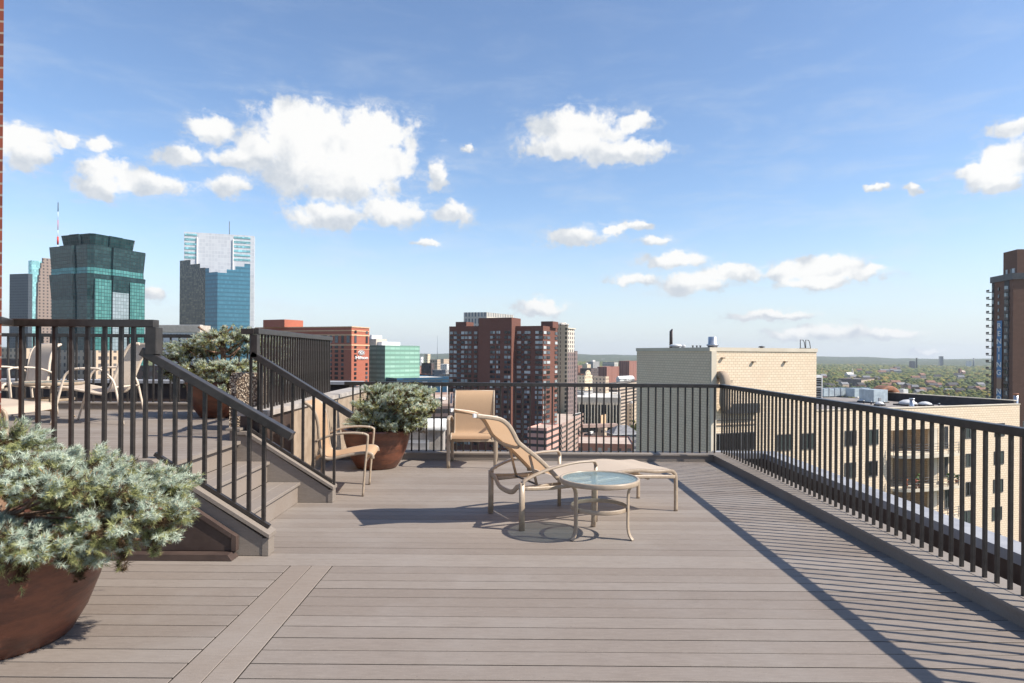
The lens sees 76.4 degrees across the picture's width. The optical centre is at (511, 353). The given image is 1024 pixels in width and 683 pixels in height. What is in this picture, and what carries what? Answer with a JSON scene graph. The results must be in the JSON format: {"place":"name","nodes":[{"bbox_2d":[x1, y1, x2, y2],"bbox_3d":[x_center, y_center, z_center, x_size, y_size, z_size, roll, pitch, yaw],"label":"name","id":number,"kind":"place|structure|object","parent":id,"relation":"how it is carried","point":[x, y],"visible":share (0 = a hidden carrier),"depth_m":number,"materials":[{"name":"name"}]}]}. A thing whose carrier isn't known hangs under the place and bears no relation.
{"place":"outdoors","nodes":[
{"label":"outdoors","id":0,"kind":"place"},
{"bbox_2d":[1,358,27,377],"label":"office block","id":1,"kind":"structure","parent":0,"point":[4,369],"depth_m":285.76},
{"bbox_2d":[1,348,31,358],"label":"office block","id":2,"kind":"structure","parent":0,"point":[11,352],"depth_m":383.50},
{"bbox_2d":[57,350,117,378],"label":"office block","id":3,"kind":"structure","parent":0,"point":[81,362],"depth_m":305.36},
{"bbox_2d":[1,378,363,401],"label":"parapet","id":4,"kind":"structure","parent":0,"point":[336,385],"depth_m":11.00,"materials":[{"name":"brown metal"}]},
{"bbox_2d":[155,325,210,365],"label":"office block","id":5,"kind":"structure","parent":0,"point":[181,329],"depth_m":331.80,"materials":[{"name":"concrete"}]},
{"bbox_2d":[255,319,369,385],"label":"hotel","id":6,"kind":"structure","parent":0,"point":[349,352],"depth_m":405.34,"materials":[{"name":"red brick"}]},
{"bbox_2d":[1,347,990,365],"bbox_3d":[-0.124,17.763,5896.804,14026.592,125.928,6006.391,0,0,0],"label":"hills","id":7,"kind":"structure","parent":0,"point":[827,360],"depth_m":6705.97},
{"bbox_2d":[449,318,557,449],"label":"apartment tower","id":8,"kind":"structure","parent":0,"point":[502,350],"depth_m":355.86,"materials":[{"name":"red brick"}]},
{"bbox_2d":[449,331,542,447],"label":"window","id":9,"kind":"structure","parent":8,"relation":"in","point":[466,332],"depth_m":354.80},
{"bbox_2d":[0,459,1023,682],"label":"deck floor","id":10,"kind":"structure","parent":0,"point":[419,571],"depth_m":3.86,"materials":[{"name":"wood"}]},
{"bbox_2d":[0,0,3,419],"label":"brick wall","id":11,"kind":"structure","parent":10,"relation":"on","point":[1,85],"depth_m":4.30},
{"bbox_2d":[0,414,204,660],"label":"potted spruce","id":12,"kind":"object","parent":10,"relation":"on","point":[65,533],"visible":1,"depth_m":3.07,"materials":[{"name":"plant"}]},
{"bbox_2d":[1,409,240,472],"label":"deck floor","id":13,"kind":"structure","parent":10,"relation":"on","point":[95,426],"depth_m":7.06,"materials":[{"name":"wood"}]},
{"bbox_2d":[1,398,50,433],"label":"sun lounger","id":14,"kind":"object","parent":13,"relation":"on","point":[9,406],"visible":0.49,"depth_m":5.68,"materials":[{"name":"fabric"}]},
{"bbox_2d":[1,343,61,417],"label":"lounge chair","id":15,"kind":"object","parent":13,"relation":"on","point":[46,353],"visible":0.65,"depth_m":8.89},
{"bbox_2d":[12,380,84,419],"bbox_3d":[-5.864,0.592,8.250,0.760,0.482,0.760,0,0,22],"label":"side table","id":16,"kind":"object","parent":13,"relation":"on","point":[49,383],"visible":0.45,"depth_m":8.12,"materials":[{"name":"beige glass"}]},
{"bbox_2d":[49,342,144,424],"bbox_3d":[-4.938,0.349,7.926,0.993,0.976,0.566,0,0,-4],"label":"lounge chair","id":17,"kind":"object","parent":13,"relation":"on","point":[97,390],"visible":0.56,"depth_m":7.86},
{"bbox_2d":[13,458,238,560],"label":"fascia","id":18,"kind":"structure","parent":13,"relation":"attached to","point":[207,537],"depth_m":4.64,"materials":[{"name":"brown wood"}]},
{"bbox_2d":[58,401,275,409],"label":"kerb","id":19,"kind":"structure","parent":13,"relation":"on","point":[97,405],"depth_m":9.62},
{"bbox_2d":[2,333,327,401],"bbox_3d":[-6.882,0.204,9.730,8.240,1.016,0.060,0,0,0],"label":"railing","id":20,"kind":"object","parent":19,"relation":"on","point":[60,335],"visible":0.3,"depth_m":9.72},
{"bbox_2d":[157,323,296,417],"bbox_3d":[-3.792,0.215,8.672,1.938,1.253,1.184,0,0,0],"label":"potted spruce","id":21,"kind":"object","parent":13,"relation":"on","point":[202,366],"visible":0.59,"depth_m":8.51,"materials":[{"name":"plant"}]},
{"bbox_2d":[229,372,266,426],"bbox_3d":[-2.974,0.532,7.350,0.340,0.635,0.340,0,0,-12],"label":"litter bin","id":22,"kind":"object","parent":13,"relation":"on","point":[239,386],"visible":0.33,"depth_m":7.18,"materials":[{"name":"brown stone"}]},
{"bbox_2d":[136,427,336,555],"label":"stairs","id":23,"kind":"structure","parent":10,"relation":"on","point":[290,482],"depth_m":5.85,"materials":[{"name":"wood"}]},
{"bbox_2d":[0,316,295,527],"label":"railing","id":24,"kind":"object","parent":23,"relation":"on","point":[151,351],"visible":0.84,"depth_m":4.74,"materials":[{"name":"metal"}]},
{"bbox_2d":[241,328,353,484],"bbox_3d":[-2.164,0.520,8.066,1.192,1.538,3.372,0,0,0],"label":"railing","id":25,"kind":"object","parent":23,"relation":"on","point":[306,374],"visible":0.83,"depth_m":6.61,"materials":[{"name":"metal"}]},
{"bbox_2d":[237,385,376,496],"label":"wall","id":26,"kind":"structure","parent":10,"relation":"on","point":[343,397],"depth_m":7.87,"materials":[{"name":"paint"}]},
{"bbox_2d":[305,398,378,495],"bbox_3d":[-1.806,0.972,6.944,0.722,0.970,0.647,0,0,-6],"label":"lounge chair","id":27,"kind":"object","parent":10,"relation":"on","point":[371,450],"visible":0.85,"depth_m":6.83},
{"bbox_2d":[341,381,441,469],"bbox_3d":[-1.542,0.900,8.432,1.284,1.114,1.329,0,0,0],"label":"potted spruce","id":28,"kind":"object","parent":10,"relation":"on","point":[394,415],"visible":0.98,"depth_m":8.11,"materials":[{"name":"plant"}]},
{"bbox_2d":[446,390,497,467],"bbox_3d":[-0.512,0.981,8.581,0.647,0.970,0.722,0,0,0],"label":"lounge chair","id":29,"kind":"object","parent":10,"relation":"on","point":[467,428],"visible":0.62,"depth_m":8.78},
{"bbox_2d":[340,450,730,461],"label":"kerb","id":30,"kind":"structure","parent":10,"relation":"on","point":[650,456],"depth_m":8.97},
{"bbox_2d":[344,381,722,452],"bbox_3d":[0.314,0.890,9.120,5.320,0.964,0.060,0,0,0],"label":"railing","id":31,"kind":"object","parent":30,"relation":"on","point":[574,385],"visible":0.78,"depth_m":9.11,"materials":[{"name":"metal"}]},
{"bbox_2d":[450,408,677,530],"bbox_3d":[0.502,0.981,5.966,2.068,0.980,0.697,0,0,-25],"label":"sun lounger","id":32,"kind":"object","parent":10,"relation":"on","point":[501,431],"visible":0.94,"depth_m":5.88,"materials":[{"name":"beige fabric"}]},
{"bbox_2d":[560,470,639,541],"bbox_3d":[0.706,1.240,5.270,0.645,0.479,0.645,0,0,0],"label":"side table","id":33,"kind":"object","parent":10,"relation":"on","point":[593,487],"visible":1,"depth_m":5.14,"materials":[{"name":"beige metal"}]},
{"bbox_2d":[713,455,1023,627],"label":"kerb","id":34,"kind":"structure","parent":10,"relation":"on","point":[1000,599],"depth_m":4.69,"materials":[{"name":"concrete"}]},
{"bbox_2d":[721,384,1023,595],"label":"railing","id":35,"kind":"object","parent":34,"relation":"on","point":[1010,431],"visible":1,"depth_m":5.08,"materials":[{"name":"metal"}]},
{"bbox_2d":[1,0,1023,358],"label":"sky","id":36,"kind":"structure","parent":0,"point":[845,178],"materials":[{"name":"blue"}]},
{"bbox_2d":[557,412,580,450],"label":"parking ramp","id":37,"kind":"structure","parent":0,"point":[570,429],"depth_m":410.27,"materials":[{"name":"concrete"}]},
{"bbox_2d":[578,435,631,450],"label":"city block","id":38,"kind":"structure","parent":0,"point":[607,443],"depth_m":275.44,"materials":[{"name":"brick"}]},
{"bbox_2d":[606,425,635,450],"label":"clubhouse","id":39,"kind":"structure","parent":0,"point":[621,431],"depth_m":356.29},
{"bbox_2d":[636,347,1023,540],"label":"block building","id":40,"kind":"structure","parent":0,"point":[789,370],"depth_m":53.56,"materials":[{"name":"brick"}]},
{"bbox_2d":[669,329,672,347],"bbox_3d":[13.444,-1.301,55.000,0.270,1.632,0.270,0,0,-21],"label":"flue","id":41,"kind":"object","parent":40,"relation":"on","point":[671,337],"visible":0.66,"depth_m":54.91,"materials":[{"name":"grey metal"}]},
{"bbox_2d":[669,344,685,347],"bbox_3d":[13.792,-0.651,54.076,1.487,0.336,1.062,0,0,-21],"label":"roof fan","id":42,"kind":"object","parent":40,"relation":"on","point":[676,345],"visible":0.94,"depth_m":53.69},
{"bbox_2d":[706,337,718,346],"bbox_3d":[15.570,-0.769,50.500,0.911,1.099,0.911,0,0,-21],"label":"exhaust stack","id":43,"kind":"object","parent":40,"relation":"on","point":[712,341],"visible":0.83,"depth_m":50.19,"materials":[{"name":"metal"}]},
{"bbox_2d":[716,433,725,450],"bbox_3d":[15.374,6.582,48.282,1.260,1.349,0.076,0,0,-21],"label":"window","id":44,"kind":"structure","parent":40,"relation":"in","point":[718,435],"depth_m":48.25,"materials":[{"name":"glass"}]},
{"bbox_2d":[730,432,738,450],"bbox_3d":[16.586,6.590,48.747,1.260,1.349,0.076,0,0,-21],"label":"window","id":45,"kind":"structure","parent":40,"relation":"in","point":[738,432],"depth_m":48.70,"materials":[{"name":"glass"}]},
{"bbox_2d":[741,432,753,449],"bbox_3d":[17.799,6.599,49.213,1.260,1.349,0.076,0,0,-21],"label":"window","id":46,"kind":"structure","parent":40,"relation":"in","point":[741,432],"depth_m":49.17,"materials":[{"name":"glass"}]},
{"bbox_2d":[777,434,790,450],"bbox_3d":[21.174,6.872,50.516,1.375,1.233,0.059,0,0,-21],"label":"window","id":47,"kind":"structure","parent":40,"relation":"in","point":[781,434],"depth_m":50.55,"materials":[{"name":"glass"}]},
{"bbox_2d":[802,433,812,449],"bbox_3d":[23.408,6.902,51.373,1.258,1.251,0.059,0,0,-21],"label":"window","id":48,"kind":"structure","parent":40,"relation":"in","point":[803,433],"depth_m":51.34,"materials":[{"name":"glass"}]},
{"bbox_2d":[816,375,822,397],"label":"cooling unit","id":49,"kind":"object","parent":40,"relation":"on","point":[819,379],"visible":0.28,"depth_m":73.56,"materials":[{"name":"white metal"}]},
{"bbox_2d":[822,387,846,396],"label":"roof duct","id":50,"kind":"object","parent":40,"relation":"on","point":[833,392],"visible":0.88,"depth_m":78.04,"materials":[{"name":"metal"}]},
{"bbox_2d":[844,462,851,477],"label":"window","id":51,"kind":"structure","parent":40,"relation":"in","point":[850,464],"depth_m":52.93,"materials":[{"name":"glass"}]},
{"bbox_2d":[845,430,856,445],"bbox_3d":[27.582,6.877,52.975,1.251,1.244,0.059,0,0,-21],"label":"window","id":52,"kind":"structure","parent":40,"relation":"in","point":[856,430],"depth_m":52.97,"materials":[{"name":"glass"}]},
{"bbox_2d":[846,387,869,397],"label":"roof duct","id":53,"kind":"object","parent":40,"relation":"on","point":[852,392],"visible":0.6,"depth_m":77.20,"materials":[{"name":"metal"}]},
{"bbox_2d":[869,461,877,476],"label":"window","id":54,"kind":"structure","parent":40,"relation":"in","point":[870,462],"depth_m":53.80,"materials":[{"name":"glass"}]},
{"bbox_2d":[859,389,888,402],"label":"air handler","id":55,"kind":"object","parent":40,"relation":"on","point":[872,395],"visible":0.79,"depth_m":68.85,"materials":[{"name":"metal"}]},
{"bbox_2d":[869,429,878,444],"bbox_3d":[29.831,6.901,53.839,1.322,1.265,0.059,0,0,-21],"label":"window","id":56,"kind":"structure","parent":40,"relation":"in","point":[877,430],"depth_m":53.96,"materials":[{"name":"glass"}]},
{"bbox_2d":[874,401,885,405],"bbox_3d":[36.755,4.978,65.048,0.882,0.440,0.882,0,0,-21],"label":"skylight","id":57,"kind":"object","parent":40,"relation":"on","point":[879,403],"visible":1,"depth_m":64.80,"materials":[{"name":"white plastic"}]},
{"bbox_2d":[873,385,899,392],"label":"roof duct","id":58,"kind":"object","parent":40,"relation":"on","point":[890,388],"visible":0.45,"depth_m":72.20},
{"bbox_2d":[893,430,902,447],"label":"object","id":59,"kind":"structure","parent":40,"relation":"in","point":[900,431],"depth_m":58.56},
{"bbox_2d":[893,458,902,478],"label":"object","id":60,"kind":"structure","parent":40,"relation":"in","point":[900,460],"depth_m":58.57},
{"bbox_2d":[893,399,918,405],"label":"skylight","id":61,"kind":"object","parent":40,"relation":"on","point":[906,402],"visible":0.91,"depth_m":65.19,"materials":[{"name":"white plastic"}]},
{"bbox_2d":[909,398,914,406],"bbox_3d":[39.106,4.785,63.622,0.520,0.860,0.520,0,0,-21],"label":"flue","id":62,"kind":"object","parent":40,"relation":"on","point":[911,402],"visible":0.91,"depth_m":63.45,"materials":[{"name":"metal"}]},
{"bbox_2d":[918,401,933,405],"bbox_3d":[41.330,5.000,65.115,1.302,0.460,1.302,0,0,-21],"label":"skylight","id":63,"kind":"object","parent":40,"relation":"on","point":[924,403],"visible":0.96,"depth_m":64.73,"materials":[{"name":"white plastic"}]},
{"bbox_2d":[944,426,947,448],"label":"window","id":64,"kind":"structure","parent":40,"relation":"in","point":[946,427],"depth_m":56.95,"materials":[{"name":"glass"}]},
{"bbox_2d":[944,457,947,476],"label":"window","id":65,"kind":"structure","parent":40,"relation":"in","point":[945,458],"depth_m":56.97,"materials":[{"name":"glass"}]},
{"bbox_2d":[945,489,948,509],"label":"window","id":66,"kind":"structure","parent":40,"relation":"in","point":[946,491],"depth_m":57.02,"materials":[{"name":"glass"}]},
{"bbox_2d":[964,510,970,522],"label":"window","id":67,"kind":"structure","parent":40,"relation":"in","point":[967,513],"depth_m":58.00,"materials":[{"name":"glass"}]},
{"bbox_2d":[965,428,970,438],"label":"window","id":68,"kind":"structure","parent":40,"relation":"in","point":[967,431],"depth_m":57.98,"materials":[{"name":"glass"}]},
{"bbox_2d":[966,453,970,466],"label":"window","id":69,"kind":"structure","parent":40,"relation":"in","point":[968,456],"depth_m":58.03,"materials":[{"name":"glass"}]},
{"bbox_2d":[966,482,970,495],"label":"window","id":70,"kind":"structure","parent":40,"relation":"in","point":[968,484],"depth_m":58.03,"materials":[{"name":"glass"}]},
{"bbox_2d":[992,506,1001,520],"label":"window","id":71,"kind":"structure","parent":40,"relation":"in","point":[993,508],"depth_m":59.29,"materials":[{"name":"glass"}]},
{"bbox_2d":[993,479,1003,492],"bbox_3d":[44.444,12.066,59.462,1.319,1.216,0.059,0,0,-21],"label":"window","id":72,"kind":"structure","parent":40,"relation":"in","point":[1001,490],"depth_m":59.57,"materials":[{"name":"glass"}]},
{"bbox_2d":[994,451,1003,464],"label":"window","id":73,"kind":"structure","parent":40,"relation":"in","point":[1002,452],"depth_m":59.61,"materials":[{"name":"glass"}]},
{"bbox_2d":[839,382,848,386],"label":"house","id":74,"kind":"structure","parent":0,"point":[844,384],"depth_m":1464.43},
{"bbox_2d":[712,451,1020,585],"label":"parapet","id":75,"kind":"structure","parent":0,"point":[1003,560],"depth_m":5.98,"materials":[{"name":"grey concrete"}]},
{"bbox_2d":[879,369,901,372],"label":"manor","id":76,"kind":"structure","parent":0,"point":[893,370],"depth_m":2591.35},
{"bbox_2d":[903,383,910,388],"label":"house","id":77,"kind":"structure","parent":0,"point":[906,385],"depth_m":1437.48,"materials":[{"name":"brick"}]},
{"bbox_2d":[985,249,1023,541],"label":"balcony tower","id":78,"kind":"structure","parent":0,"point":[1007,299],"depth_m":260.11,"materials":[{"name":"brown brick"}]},
{"bbox_2d":[996,321,1001,398],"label":"banner","id":79,"kind":"object","parent":78,"relation":"attached to","point":[999,362],"visible":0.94,"depth_m":265.79,"materials":[{"name":"fabric"}]},
{"label":"ground","id":80,"kind":"structure","parent":0,"visible":0},
{"bbox_2d":[9,274,32,347],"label":"office tower","id":81,"kind":"structure","parent":80,"relation":"on","point":[20,298],"depth_m":903.99,"materials":[{"name":"stone"}]},
{"bbox_2d":[28,260,41,345],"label":"office tower","id":82,"kind":"structure","parent":80,"relation":"on","point":[33,267],"depth_m":1003.49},
{"bbox_2d":[35,258,51,342],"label":"stone tower","id":83,"kind":"structure","parent":80,"relation":"on","point":[43,302],"depth_m":805.99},
{"bbox_2d":[49,233,145,364],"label":"glass tower","id":84,"kind":"structure","parent":80,"relation":"on","point":[95,276],"depth_m":462.52,"materials":[{"name":"glass"}]},
{"bbox_2d":[137,365,197,379],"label":"podium","id":85,"kind":"object","parent":80,"relation":"on","point":[140,374],"depth_m":244.34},
{"bbox_2d":[179,221,254,372],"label":"slab tower","id":86,"kind":"structure","parent":80,"relation":"on","point":[217,281],"depth_m":629.02,"materials":[{"name":"glass"}]},
{"bbox_2d":[369,335,419,381],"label":"office block","id":87,"kind":"structure","parent":80,"relation":"on","point":[391,359],"depth_m":439.00,"materials":[{"name":"glass"}]},
{"bbox_2d":[386,375,448,391],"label":"office block","id":88,"kind":"structure","parent":80,"relation":"on","point":[428,378],"depth_m":436.62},
{"bbox_2d":[424,354,429,362],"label":"city block","id":89,"kind":"structure","parent":80,"relation":"on","point":[427,358],"depth_m":901.17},
{"bbox_2d":[421,363,433,374],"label":"city block","id":90,"kind":"structure","parent":80,"relation":"on","point":[427,368],"depth_m":642.93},
{"bbox_2d":[430,359,439,369],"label":"city block","id":91,"kind":"structure","parent":80,"relation":"on","point":[436,362],"depth_m":821.98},
{"bbox_2d":[428,392,452,449],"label":"parking ramp","id":92,"kind":"structure","parent":80,"relation":"on","point":[444,409],"depth_m":267.52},
{"bbox_2d":[432,369,448,375],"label":"city block","id":93,"kind":"structure","parent":80,"relation":"on","point":[437,372],"depth_m":602.88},
{"bbox_2d":[440,364,448,369],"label":"city block","id":94,"kind":"structure","parent":80,"relation":"on","point":[444,366],"depth_m":901.97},
{"bbox_2d":[440,359,448,363],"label":"city block","id":95,"kind":"structure","parent":80,"relation":"on","point":[444,361],"depth_m":1505.24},
{"bbox_2d":[464,312,512,325],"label":"office tower","id":96,"kind":"structure","parent":80,"relation":"on","point":[474,317],"depth_m":508.51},
{"bbox_2d":[557,323,575,413],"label":"condo tower","id":97,"kind":"structure","parent":80,"relation":"on","point":[565,356],"depth_m":469.13,"materials":[{"name":"stone"}]},
{"bbox_2d":[148,360,990,397],"bbox_3d":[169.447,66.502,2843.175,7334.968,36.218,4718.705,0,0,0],"label":"woodland","id":98,"kind":"object","parent":80,"relation":"on","point":[974,374],"visible":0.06,"depth_m":2027.37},
{"bbox_2d":[574,351,577,412],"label":"condo tower","id":99,"kind":"structure","parent":80,"relation":"on","point":[575,364],"depth_m":501.49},
{"bbox_2d":[577,370,591,389],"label":"gabled hotel","id":100,"kind":"structure","parent":80,"relation":"on","point":[585,378],"depth_m":653.50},
{"bbox_2d":[577,390,592,394],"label":"city block","id":101,"kind":"structure","parent":80,"relation":"on","point":[584,391],"depth_m":606.75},
{"bbox_2d":[582,363,590,367],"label":"city block","id":102,"kind":"structure","parent":80,"relation":"on","point":[586,365],"depth_m":1503.87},
{"bbox_2d":[580,368,597,378],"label":"city block","id":103,"kind":"structure","parent":80,"relation":"on","point":[594,371],"depth_m":966.88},
{"bbox_2d":[584,431,597,435],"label":"city block","id":104,"kind":"structure","parent":80,"relation":"on","point":[592,433],"depth_m":384.29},
{"bbox_2d":[587,360,598,367],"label":"city block","id":105,"kind":"structure","parent":80,"relation":"on","point":[594,363],"depth_m":1916.31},
{"bbox_2d":[577,388,620,424],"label":"columned hall","id":106,"kind":"structure","parent":80,"relation":"on","point":[600,406],"depth_m":542.90,"materials":[{"name":"concrete"}]},
{"bbox_2d":[580,423,617,434],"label":"skyway","id":107,"kind":"object","parent":80,"relation":"on","point":[592,427],"visible":0.24,"depth_m":432.40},
{"bbox_2d":[593,376,608,392],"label":"city block","id":108,"kind":"structure","parent":80,"relation":"on","point":[600,379],"depth_m":622.90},
{"bbox_2d":[598,427,606,435],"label":"city block","id":109,"kind":"structure","parent":80,"relation":"on","point":[600,431],"depth_m":431.68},
{"bbox_2d":[597,366,618,382],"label":"city block","id":110,"kind":"structure","parent":80,"relation":"on","point":[612,372],"depth_m":1037.40,"materials":[{"name":"brick"}]},
{"bbox_2d":[603,362,617,365],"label":"city block","id":111,"kind":"structure","parent":80,"relation":"on","point":[610,363],"depth_m":1507.17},
{"bbox_2d":[616,376,623,381],"bbox_3d":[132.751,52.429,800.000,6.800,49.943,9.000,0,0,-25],"label":"house","id":112,"kind":"structure","parent":80,"relation":"on","point":[619,378],"depth_m":797.72,"materials":[{"name":"white paint"}]},
{"bbox_2d":[609,380,636,424],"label":"city block","id":113,"kind":"structure","parent":80,"relation":"on","point":[629,393],"depth_m":662.92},
{"bbox_2d":[619,361,636,379],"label":"city block","id":114,"kind":"structure","parent":80,"relation":"on","point":[627,368],"depth_m":1106.65,"materials":[{"name":"brick"}]},
{"bbox_2d":[627,401,635,426],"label":"city block","id":115,"kind":"structure","parent":80,"relation":"on","point":[629,413],"depth_m":601.39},
{"bbox_2d":[838,377,874,386],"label":"warehouse","id":116,"kind":"structure","parent":80,"relation":"on","point":[855,380],"depth_m":1582.03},
{"bbox_2d":[909,361,914,367],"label":"factory","id":117,"kind":"structure","parent":80,"relation":"on","point":[911,364],"depth_m":3305.73,"materials":[{"name":"white paint"}]},
{"bbox_3d":[-5.285,39.244,4.000,17.980,74.380,16.000,0,0,0],"label":"host building","id":118,"kind":"object","parent":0,"visible":0},
{"bbox_2d":[406,418,446,449],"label":"parapet","id":119,"kind":"structure","parent":118,"relation":"on","point":[429,436],"depth_m":10.32,"materials":[{"name":"white concrete"}]},
{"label":"street","id":120,"kind":"structure","parent":0,"visible":0},
{"bbox_2d":[527,423,558,450],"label":"city block","id":121,"kind":"structure","parent":120,"relation":"on","point":[547,436],"depth_m":302.80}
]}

